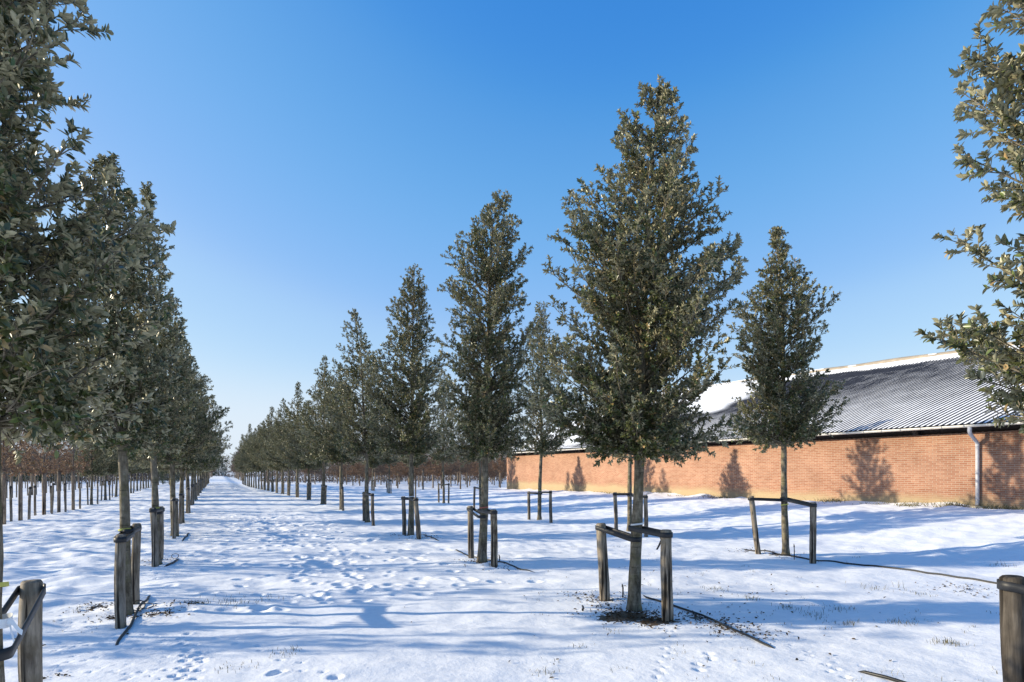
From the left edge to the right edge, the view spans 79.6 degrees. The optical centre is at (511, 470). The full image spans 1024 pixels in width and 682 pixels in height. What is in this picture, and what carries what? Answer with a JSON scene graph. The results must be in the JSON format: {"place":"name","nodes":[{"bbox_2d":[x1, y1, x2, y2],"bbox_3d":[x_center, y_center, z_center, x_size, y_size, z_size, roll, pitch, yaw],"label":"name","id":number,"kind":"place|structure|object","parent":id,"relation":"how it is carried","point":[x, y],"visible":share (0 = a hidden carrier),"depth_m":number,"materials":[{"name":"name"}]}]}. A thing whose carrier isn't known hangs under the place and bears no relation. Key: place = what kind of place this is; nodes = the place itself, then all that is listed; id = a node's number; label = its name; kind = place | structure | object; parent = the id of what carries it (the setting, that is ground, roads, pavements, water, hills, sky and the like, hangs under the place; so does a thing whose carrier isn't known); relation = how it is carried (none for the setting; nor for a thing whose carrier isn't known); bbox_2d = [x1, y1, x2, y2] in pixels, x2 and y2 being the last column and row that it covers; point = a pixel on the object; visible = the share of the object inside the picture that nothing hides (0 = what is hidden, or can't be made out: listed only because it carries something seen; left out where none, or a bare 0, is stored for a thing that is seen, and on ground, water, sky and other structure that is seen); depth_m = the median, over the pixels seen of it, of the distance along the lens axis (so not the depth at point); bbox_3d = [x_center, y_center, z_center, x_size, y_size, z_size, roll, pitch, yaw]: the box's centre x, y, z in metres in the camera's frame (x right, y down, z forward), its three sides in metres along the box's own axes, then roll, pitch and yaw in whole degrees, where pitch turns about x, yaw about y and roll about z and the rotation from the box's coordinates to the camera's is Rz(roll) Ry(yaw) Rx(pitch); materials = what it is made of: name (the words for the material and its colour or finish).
{"place":"outdoors","nodes":[
{"label":"outdoors","id":0,"kind":"place"},
{"bbox_2d":[0,0,1023,470],"label":"sky","id":1,"kind":"structure","parent":0,"point":[303,155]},
{"bbox_2d":[2,471,1023,681],"bbox_3d":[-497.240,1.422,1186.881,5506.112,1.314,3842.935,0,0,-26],"label":"snow ground","id":2,"kind":"structure","parent":0,"point":[353,589],"depth_m":8.78,"materials":[{"name":"white snow"}]},
{"bbox_2d":[9,486,12,521],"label":"tree stake","id":3,"kind":"object","parent":2,"relation":"on","point":[10,504],"visible":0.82,"depth_m":20.60,"materials":[{"name":"brown wood"}]},
{"bbox_2d":[1,444,23,477],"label":"rust leaved oak","id":4,"kind":"object","parent":2,"relation":"on","point":[10,454],"visible":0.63,"depth_m":17.08,"materials":[{"name":"brown plant"}]},
{"bbox_2d":[1,440,30,497],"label":"rust leaved oak","id":5,"kind":"object","parent":2,"relation":"on","point":[11,480],"visible":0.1,"depth_m":38.45,"materials":[{"name":"brown plant"}]},
{"bbox_2d":[1,428,39,524],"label":"rust leaved oak","id":6,"kind":"object","parent":2,"relation":"on","point":[10,465],"visible":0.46,"depth_m":18.83,"materials":[{"name":"brown plant"}]},
{"bbox_2d":[0,579,45,681],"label":"tree stake","id":7,"kind":"object","parent":2,"relation":"on","point":[27,644],"visible":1,"depth_m":3.63,"materials":[{"name":"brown wood"}]},
{"bbox_2d":[1,410,52,520],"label":"rust leaved oak","id":8,"kind":"object","parent":2,"relation":"on","point":[20,497],"visible":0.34,"depth_m":20.89,"materials":[{"name":"brown plant"}]},
{"bbox_2d":[27,487,31,519],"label":"tree stake","id":9,"kind":"object","parent":2,"relation":"on","point":[29,502],"visible":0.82,"depth_m":21.17,"materials":[{"name":"brown wood"}]},
{"bbox_2d":[13,435,51,494],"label":"bare tree","id":10,"kind":"object","parent":2,"relation":"on","point":[46,458],"visible":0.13,"depth_m":42.26,"materials":[{"name":"brown plant"}]},
{"bbox_2d":[14,439,73,514],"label":"rust leaved oak","id":11,"kind":"object","parent":2,"relation":"on","point":[43,461],"visible":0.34,"depth_m":23.27,"materials":[{"name":"brown plant"}]},
{"bbox_2d":[36,454,66,482],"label":"evergreen shrub","id":12,"kind":"object","parent":2,"relation":"on","point":[51,475],"visible":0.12,"depth_m":82.94,"materials":[{"name":"green plant"}]},
{"bbox_2d":[51,483,54,513],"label":"tree stake","id":13,"kind":"object","parent":2,"relation":"on","point":[52,501],"visible":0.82,"depth_m":23.47,"materials":[{"name":"brown wood"}]},
{"bbox_2d":[30,435,87,512],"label":"rust leaved oak","id":14,"kind":"object","parent":2,"relation":"on","point":[58,472],"visible":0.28,"depth_m":25.31,"materials":[{"name":"brown plant"}]},
{"bbox_2d":[52,441,95,509],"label":"rust leaved oak","id":15,"kind":"object","parent":2,"relation":"on","point":[73,486],"visible":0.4,"depth_m":26.98,"materials":[{"name":"plant"}]},
{"bbox_2d":[0,0,175,681],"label":"oak tree","id":16,"kind":"object","parent":2,"relation":"on","point":[37,351],"visible":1,"depth_m":2.89,"materials":[{"name":"green plant"}]},
{"bbox_2d":[67,424,116,504],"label":"oak tree","id":17,"kind":"object","parent":2,"relation":"on","point":[96,468],"visible":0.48,"depth_m":30.63,"materials":[{"name":"brown plant"}]},
{"bbox_2d":[8,457,189,481],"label":"thicket","id":18,"kind":"object","parent":2,"relation":"on","point":[140,473],"visible":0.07,"depth_m":99.94,"materials":[{"name":"brown plant"}]},
{"bbox_2d":[79,421,130,499],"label":"oak tree","id":19,"kind":"object","parent":2,"relation":"on","point":[113,468],"visible":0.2,"depth_m":34.83,"materials":[{"name":"brown plant"}]},
{"bbox_2d":[39,151,182,615],"bbox_3d":[-4.769,-0.913,7.389,1.444,5.776,1.600,0,0,11],"label":"oak tree","id":20,"kind":"object","parent":2,"relation":"on","point":[141,434],"visible":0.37,"depth_m":7.26,"materials":[{"name":"green plant"}]},
{"bbox_2d":[113,531,134,629],"bbox_3d":[-4.413,1.323,6.990,0.140,1.259,0.824,0,0,-26],"label":"tree stake","id":21,"kind":"object","parent":2,"relation":"on","point":[120,540],"visible":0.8,"depth_m":6.64,"materials":[{"name":"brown wood"}]},
{"bbox_2d":[110,425,140,496],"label":"oak tree","id":22,"kind":"object","parent":2,"relation":"on","point":[131,469],"visible":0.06,"depth_m":39.63,"materials":[{"name":"brown plant"}]},
{"bbox_2d":[121,523,141,604],"bbox_3d":[-4.642,1.297,7.500,0.138,1.267,0.571,0,0,-22],"label":"tree stake","id":23,"kind":"object","parent":2,"relation":"on","point":[136,551],"visible":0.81,"depth_m":7.67,"materials":[{"name":"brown wood"}]},
{"bbox_2d":[115,595,153,645],"bbox_3d":[-4.406,1.654,7.308,0.238,0.189,2.856,0,0,-26],"label":"irrigation hose","id":24,"kind":"object","parent":2,"relation":"on","point":[131,622],"visible":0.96,"depth_m":7.01,"materials":[{"name":"black rubber"}]},
{"bbox_2d":[128,459,148,492],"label":"oak tree","id":25,"kind":"object","parent":2,"relation":"on","point":[136,471],"visible":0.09,"depth_m":45.80,"materials":[{"name":"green plant"}]},
{"bbox_2d":[105,181,200,564],"bbox_3d":[-6.551,-1.638,11.130,1.650,7.188,1.676,0,0,-26],"label":"oak tree","id":26,"kind":"object","parent":2,"relation":"on","point":[147,194],"visible":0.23,"depth_m":11.15,"materials":[{"name":"green plant"}]},
{"bbox_2d":[149,507,162,566],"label":"tree stake","id":27,"kind":"object","parent":2,"relation":"on","point":[154,538],"visible":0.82,"depth_m":10.67,"materials":[{"name":"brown wood"}]},
{"bbox_2d":[156,506,164,559],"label":"tree stake","id":28,"kind":"object","parent":2,"relation":"on","point":[161,517],"visible":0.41,"depth_m":11.46,"materials":[{"name":"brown wood"}]},
{"bbox_2d":[94,293,232,536],"bbox_3d":[-8.828,-1.351,15.943,2.918,6.629,3.002,0,0,9],"label":"oak tree","id":29,"kind":"object","parent":2,"relation":"on","point":[172,461],"visible":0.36,"depth_m":15.93,"materials":[{"name":"green plant"}]},
{"bbox_2d":[159,471,179,484],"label":"evergreen shrub","id":30,"kind":"object","parent":2,"relation":"on","point":[163,477],"visible":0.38,"depth_m":74.03,"materials":[{"name":"green plant"}]},
{"bbox_2d":[171,498,177,538],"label":"tree stake","id":31,"kind":"object","parent":2,"relation":"on","point":[173,500],"visible":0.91,"depth_m":15.44,"materials":[{"name":"brown wood"}]},
{"bbox_2d":[179,493,183,523],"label":"tree stake","id":32,"kind":"object","parent":2,"relation":"on","point":[180,507],"visible":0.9,"depth_m":19.56,"materials":[{"name":"brown wood"}]},
{"bbox_2d":[140,360,229,522],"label":"oak tree","id":33,"kind":"object","parent":2,"relation":"on","point":[200,469],"visible":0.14,"depth_m":20.13,"materials":[{"name":"green plant"}]},
{"bbox_2d":[166,342,231,512],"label":"oak tree","id":34,"kind":"object","parent":2,"relation":"on","point":[221,452],"visible":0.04,"depth_m":25.04,"materials":[{"name":"green plant"}]},
{"bbox_2d":[185,406,228,504],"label":"oak tree","id":35,"kind":"object","parent":2,"relation":"on","point":[192,478],"visible":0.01,"depth_m":30.69,"materials":[{"name":"green plant"}]},
{"bbox_2d":[234,423,252,486],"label":"oak tree","id":36,"kind":"object","parent":2,"relation":"on","point":[249,430],"visible":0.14,"depth_m":76.57,"materials":[{"name":"green plant"}]},
{"bbox_2d":[236,436,251,486],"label":"oak tree","id":37,"kind":"object","parent":2,"relation":"on","point":[243,467],"visible":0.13,"depth_m":73.15,"materials":[{"name":"green plant"}]},
{"bbox_2d":[237,428,256,487],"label":"oak tree","id":38,"kind":"object","parent":2,"relation":"on","point":[246,461],"visible":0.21,"depth_m":67.57,"materials":[{"name":"green plant"}]},
{"bbox_2d":[139,453,364,475],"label":"wood","id":39,"kind":"object","parent":2,"relation":"on","point":[225,463],"visible":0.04,"depth_m":226.04,"materials":[{"name":"brown plant"}]},
{"bbox_2d":[244,425,265,488],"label":"oak tree","id":40,"kind":"object","parent":2,"relation":"on","point":[252,462],"visible":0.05,"depth_m":63.88,"materials":[{"name":"green plant"}]},
{"bbox_2d":[243,428,267,488],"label":"oak tree","id":41,"kind":"object","parent":2,"relation":"on","point":[249,456],"visible":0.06,"depth_m":60.67,"materials":[{"name":"green plant"}]},
{"bbox_2d":[245,414,276,490],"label":"oak tree","id":42,"kind":"object","parent":2,"relation":"on","point":[259,433],"visible":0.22,"depth_m":55.70,"materials":[{"name":"green plant"}]},
{"bbox_2d":[247,420,274,489],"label":"oak tree","id":43,"kind":"object","parent":2,"relation":"on","point":[255,467],"visible":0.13,"depth_m":57.94,"materials":[{"name":"green plant"}]},
{"bbox_2d":[250,406,280,491],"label":"oak tree","id":44,"kind":"object","parent":2,"relation":"on","point":[270,422],"visible":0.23,"depth_m":51.87,"materials":[{"name":"green plant"}]},
{"bbox_2d":[257,398,293,493],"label":"oak tree","id":45,"kind":"object","parent":2,"relation":"on","point":[279,414],"visible":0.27,"depth_m":45.77,"materials":[{"name":"green plant"}]},
{"bbox_2d":[257,421,294,489],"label":"oak tree","id":46,"kind":"object","parent":2,"relation":"on","point":[270,466],"visible":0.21,"depth_m":48.43,"materials":[{"name":"green plant"}]},
{"bbox_2d":[262,415,298,495],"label":"oak tree","id":47,"kind":"object","parent":2,"relation":"on","point":[282,466],"visible":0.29,"depth_m":42.64,"materials":[{"name":"green plant"}]},
{"bbox_2d":[271,381,313,496],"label":"oak tree","id":48,"kind":"object","parent":2,"relation":"on","point":[282,456],"visible":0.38,"depth_m":39.06,"materials":[{"name":"green plant"}]},
{"bbox_2d":[280,400,330,499],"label":"oak tree","id":49,"kind":"object","parent":2,"relation":"on","point":[298,464],"visible":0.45,"depth_m":35.47,"materials":[{"name":"green plant"}]},
{"bbox_2d":[293,355,349,503],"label":"oak tree","id":50,"kind":"object","parent":2,"relation":"on","point":[311,457],"visible":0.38,"depth_m":30.56,"materials":[{"name":"green plant"}]},
{"bbox_2d":[297,363,377,509],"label":"oak tree","id":51,"kind":"object","parent":2,"relation":"on","point":[332,454],"visible":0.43,"depth_m":26.40,"materials":[{"name":"green plant"}]},
{"bbox_2d":[343,458,364,484],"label":"rust leaved beech","id":52,"kind":"object","parent":2,"relation":"on","point":[353,473],"visible":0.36,"depth_m":84.38,"materials":[{"name":"brown plant"}]},
{"bbox_2d":[323,308,394,522],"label":"oak tree","id":53,"kind":"object","parent":2,"relation":"on","point":[352,443],"visible":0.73,"depth_m":20.13,"materials":[{"name":"green plant"}]},
{"bbox_2d":[350,459,368,485],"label":"rust leaved beech","id":54,"kind":"object","parent":2,"relation":"on","point":[356,466],"visible":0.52,"depth_m":80.69,"materials":[{"name":"brown plant"}]},
{"bbox_2d":[362,492,367,520],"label":"tree stake","id":55,"kind":"object","parent":2,"relation":"on","point":[363,501],"visible":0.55,"depth_m":20.45,"materials":[{"name":"brown wood"}]},
{"bbox_2d":[355,464,376,477],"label":"rust leaved beech","id":56,"kind":"object","parent":2,"relation":"on","point":[369,475],"visible":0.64,"depth_m":76.48,"materials":[{"name":"brown plant"}]},
{"bbox_2d":[365,493,374,525],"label":"tree stake","id":57,"kind":"object","parent":2,"relation":"on","point":[372,509],"visible":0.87,"depth_m":19.11,"materials":[{"name":"brown wood"}]},
{"bbox_2d":[360,441,381,490],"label":"oak tree","id":58,"kind":"object","parent":2,"relation":"on","point":[372,463],"visible":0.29,"depth_m":54.13,"materials":[{"name":"green plant"}]},
{"bbox_2d":[257,461,506,482],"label":"thicket","id":59,"kind":"object","parent":2,"relation":"on","point":[319,478],"visible":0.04,"depth_m":114.45,"materials":[{"name":"brown plant"}]},
{"bbox_2d":[376,456,394,487],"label":"copper beech","id":60,"kind":"object","parent":2,"relation":"on","point":[383,469],"visible":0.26,"depth_m":67.83,"materials":[{"name":"brown plant"}]},
{"bbox_2d":[376,401,401,492],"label":"oak tree","id":61,"kind":"object","parent":2,"relation":"on","point":[387,460],"visible":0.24,"depth_m":46.76,"materials":[{"name":"green plant"}]},
{"bbox_2d":[385,456,408,487],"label":"rust leaved beech","id":62,"kind":"object","parent":2,"relation":"on","point":[392,468],"visible":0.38,"depth_m":63.63,"materials":[{"name":"brown plant"}]},
{"bbox_2d":[355,263,450,535],"bbox_3d":[-2.732,-1.722,15.996,2.537,7.356,2.389,0,0,11],"label":"oak tree","id":63,"kind":"object","parent":2,"relation":"on","point":[408,438],"visible":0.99,"depth_m":15.72,"materials":[{"name":"green plant"}]},
{"bbox_2d":[401,496,407,534],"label":"tree stake","id":64,"kind":"object","parent":2,"relation":"on","point":[404,526],"visible":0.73,"depth_m":16.08,"materials":[{"name":"brown wood"}]},
{"bbox_2d":[392,463,425,488],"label":"rust leaved beech","id":65,"kind":"object","parent":2,"relation":"on","point":[400,468],"visible":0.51,"depth_m":59.42,"materials":[{"name":"brown plant"}]},
{"bbox_2d":[398,414,427,467],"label":"oak tree","id":66,"kind":"object","parent":2,"relation":"on","point":[420,461],"visible":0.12,"depth_m":37.87,"materials":[{"name":"green plant"}]},
{"bbox_2d":[408,497,420,538],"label":"tree stake","id":67,"kind":"object","parent":2,"relation":"on","point":[417,518],"visible":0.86,"depth_m":15.12,"materials":[{"name":"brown wood"}]},
{"bbox_2d":[416,452,433,489],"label":"rust leaved beech","id":68,"kind":"object","parent":2,"relation":"on","point":[427,463],"visible":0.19,"depth_m":56.19,"materials":[{"name":"brown plant"}]},
{"bbox_2d":[419,450,449,487],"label":"rust leaved beech","id":69,"kind":"object","parent":2,"relation":"on","point":[430,468],"visible":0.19,"depth_m":65.70,"materials":[{"name":"brown plant"}]},
{"bbox_2d":[427,457,458,488],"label":"rust leaved beech","id":70,"kind":"object","parent":2,"relation":"on","point":[439,473],"visible":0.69,"depth_m":61.31,"materials":[{"name":"brown plant"}]},
{"bbox_2d":[426,369,461,502],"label":"oak tree","id":71,"kind":"object","parent":2,"relation":"on","point":[435,456],"visible":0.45,"depth_m":32.05,"materials":[{"name":"green plant"}]},
{"bbox_2d":[447,436,471,488],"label":"copper beech","id":72,"kind":"object","parent":2,"relation":"on","point":[461,470],"visible":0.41,"depth_m":57.47,"materials":[{"name":"brown plant"}]},
{"bbox_2d":[458,460,477,486],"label":"rust leaved beech","id":73,"kind":"object","parent":2,"relation":"on","point":[470,471],"visible":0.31,"depth_m":67.64,"materials":[{"name":"brown plant"}]},
{"bbox_2d":[467,506,485,558],"bbox_3d":[-0.668,1.321,11.689,0.182,1.276,0.635,0,0,-30],"label":"tree stake","id":74,"kind":"object","parent":2,"relation":"on","point":[470,509],"visible":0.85,"depth_m":11.85,"materials":[{"name":"brown wood"}]},
{"bbox_2d":[458,366,499,506],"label":"oak tree","id":75,"kind":"object","parent":2,"relation":"on","point":[475,459],"visible":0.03,"depth_m":26.61,"materials":[{"name":"green plant"}]},
{"bbox_2d":[468,462,496,479],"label":"rust leaved beech","id":76,"kind":"object","parent":2,"relation":"on","point":[476,471],"visible":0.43,"depth_m":63.58,"materials":[{"name":"brown plant"}]},
{"bbox_2d":[432,189,542,562],"bbox_3d":[-0.532,-1.664,11.472,2.045,7.260,1.979,0,0,-26],"label":"oak tree","id":77,"kind":"object","parent":2,"relation":"on","point":[486,443],"visible":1,"depth_m":11.26,"materials":[{"name":"green plant"}]},
{"bbox_2d":[477,509,497,566],"bbox_3d":[-0.436,1.325,11.226,0.195,1.265,0.767,0,0,-26],"label":"tree stake","id":78,"kind":"object","parent":2,"relation":"on","point":[493,513],"visible":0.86,"depth_m":10.89,"materials":[{"name":"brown wood"}]},
{"bbox_2d":[456,549,535,572],"bbox_3d":[-0.432,1.711,11.702,0.171,0.107,3.760,0,0,-29],"label":"irrigation hose","id":79,"kind":"object","parent":2,"relation":"on","point":[499,561],"visible":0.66,"depth_m":11.12,"materials":[{"name":"black rubber"}]},
{"bbox_2d":[489,459,506,486],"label":"rust leaved beech","id":80,"kind":"object","parent":2,"relation":"on","point":[503,475],"visible":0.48,"depth_m":69.58,"materials":[{"name":"brown plant"}]},
{"bbox_2d":[491,454,506,487],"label":"rust leaved beech","id":81,"kind":"object","parent":2,"relation":"on","point":[500,463],"visible":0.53,"depth_m":59.49,"materials":[{"name":"brown plant"}]},
{"bbox_2d":[14,533,996,678],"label":"leaf litter","id":82,"kind":"object","parent":2,"relation":"on","point":[609,608],"visible":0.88,"depth_m":7.22,"materials":[{"name":"brown plant"}]},
{"bbox_2d":[527,491,541,519],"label":"tree stake","id":83,"kind":"object","parent":2,"relation":"on","point":[528,504],"visible":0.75,"depth_m":21.31,"materials":[{"name":"brown wood"}]},
{"bbox_2d":[512,301,574,519],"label":"oak tree","id":84,"kind":"object","parent":2,"relation":"on","point":[543,444],"visible":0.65,"depth_m":20.93,"materials":[{"name":"green plant"}]},
{"bbox_2d":[538,491,552,522],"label":"tree stake","id":85,"kind":"object","parent":2,"relation":"on","point":[550,508],"visible":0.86,"depth_m":20.06,"materials":[{"name":"brown wood"}]},
{"bbox_2d":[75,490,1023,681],"bbox_3d":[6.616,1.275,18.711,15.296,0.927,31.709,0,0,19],"label":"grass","id":86,"kind":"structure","parent":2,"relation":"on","point":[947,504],"depth_m":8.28,"materials":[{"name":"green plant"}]},
{"bbox_2d":[595,523,641,600],"bbox_3d":[1.358,1.322,7.830,0.194,1.266,0.731,0,0,-38],"label":"tree stake","id":87,"kind":"object","parent":2,"relation":"on","point":[602,529],"visible":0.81,"depth_m":7.98,"materials":[{"name":"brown wood"}]},
{"bbox_2d":[613,492,632,528],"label":"tree stake","id":88,"kind":"object","parent":2,"relation":"on","point":[615,494],"visible":0.81,"depth_m":16.75,"materials":[{"name":"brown wood"}]},
{"bbox_2d":[589,288,671,531],"bbox_3d":[3.361,-1.936,17.434,2.438,7.810,2.282,0,0,24],"label":"oak tree","id":89,"kind":"object","parent":2,"relation":"on","point":[629,504],"visible":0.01,"depth_m":17.30,"materials":[{"name":"green plant"}]},
{"bbox_2d":[524,74,748,611],"bbox_3d":[1.489,-1.435,7.667,2.782,6.819,2.571,0,0,31],"label":"oak tree","id":90,"kind":"object","parent":2,"relation":"on","point":[637,422],"visible":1,"depth_m":7.25,"materials":[{"name":"green plant"}]},
{"bbox_2d":[627,495,647,536],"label":"tree stake","id":91,"kind":"object","parent":2,"relation":"on","point":[645,497],"visible":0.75,"depth_m":15.59,"materials":[{"name":"brown wood"}]},
{"bbox_2d":[628,525,673,621],"bbox_3d":[1.638,1.317,7.302,0.166,1.284,0.804,0,0,-22],"label":"tree stake","id":92,"kind":"object","parent":2,"relation":"on","point":[667,608],"visible":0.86,"depth_m":6.95,"materials":[{"name":"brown wood"}]},
{"bbox_2d":[643,595,774,648],"bbox_3d":[2.175,1.695,7.137,0.179,0.072,2.817,0,0,-17],"label":"irrigation hose","id":93,"kind":"object","parent":2,"relation":"on","point":[736,630],"visible":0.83,"depth_m":6.78,"materials":[{"name":"black rubber"}]},
{"bbox_2d":[507,341,1023,508],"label":"brick barn","id":94,"kind":"structure","parent":2,"relation":"on","point":[918,428],"depth_m":23.08,"materials":[{"name":"brick"}]},
{"bbox_2d":[748,496,785,553],"bbox_3d":[5.155,1.228,12.371,0.788,1.431,0.162,0,0,8],"label":"tree stake","id":95,"kind":"object","parent":2,"relation":"on","point":[752,499],"visible":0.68,"depth_m":12.36,"materials":[{"name":"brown wood"}]},
{"bbox_2d":[726,225,850,554],"bbox_3d":[5.452,-1.477,12.312,2.298,6.862,2.124,0,0,-26],"label":"oak tree","id":96,"kind":"object","parent":2,"relation":"on","point":[789,422],"visible":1,"depth_m":12.04,"materials":[{"name":"green plant"}]},
{"bbox_2d":[780,497,816,563],"bbox_3d":[5.508,1.249,11.822,0.162,1.415,1.175,0,0,-5],"label":"tree stake","id":97,"kind":"object","parent":2,"relation":"on","point":[813,531],"visible":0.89,"depth_m":11.27,"materials":[{"name":"brown wood"}]},
{"bbox_2d":[744,549,996,583],"bbox_3d":[6.125,1.683,11.085,0.242,0.104,5.198,0,0,-31],"label":"irrigation hose","id":98,"kind":"object","parent":2,"relation":"on","point":[885,567],"visible":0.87,"depth_m":10.57,"materials":[{"name":"black rubber"}]},
{"bbox_2d":[858,670,905,681],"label":"irrigation hose","id":99,"kind":"object","parent":2,"relation":"on","point":[881,676],"visible":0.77,"depth_m":4.99,"materials":[{"name":"black rubber"}]},
{"bbox_2d":[914,0,1023,434],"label":"oak tree","id":100,"kind":"object","parent":2,"relation":"on","point":[1006,361],"visible":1,"depth_m":3.85,"materials":[{"name":"green plant"}]},
{"bbox_2d":[997,575,1023,681],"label":"tree stake","id":101,"kind":"object","parent":2,"relation":"on","point":[1011,596],"visible":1,"depth_m":3.79,"materials":[{"name":"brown wood"}]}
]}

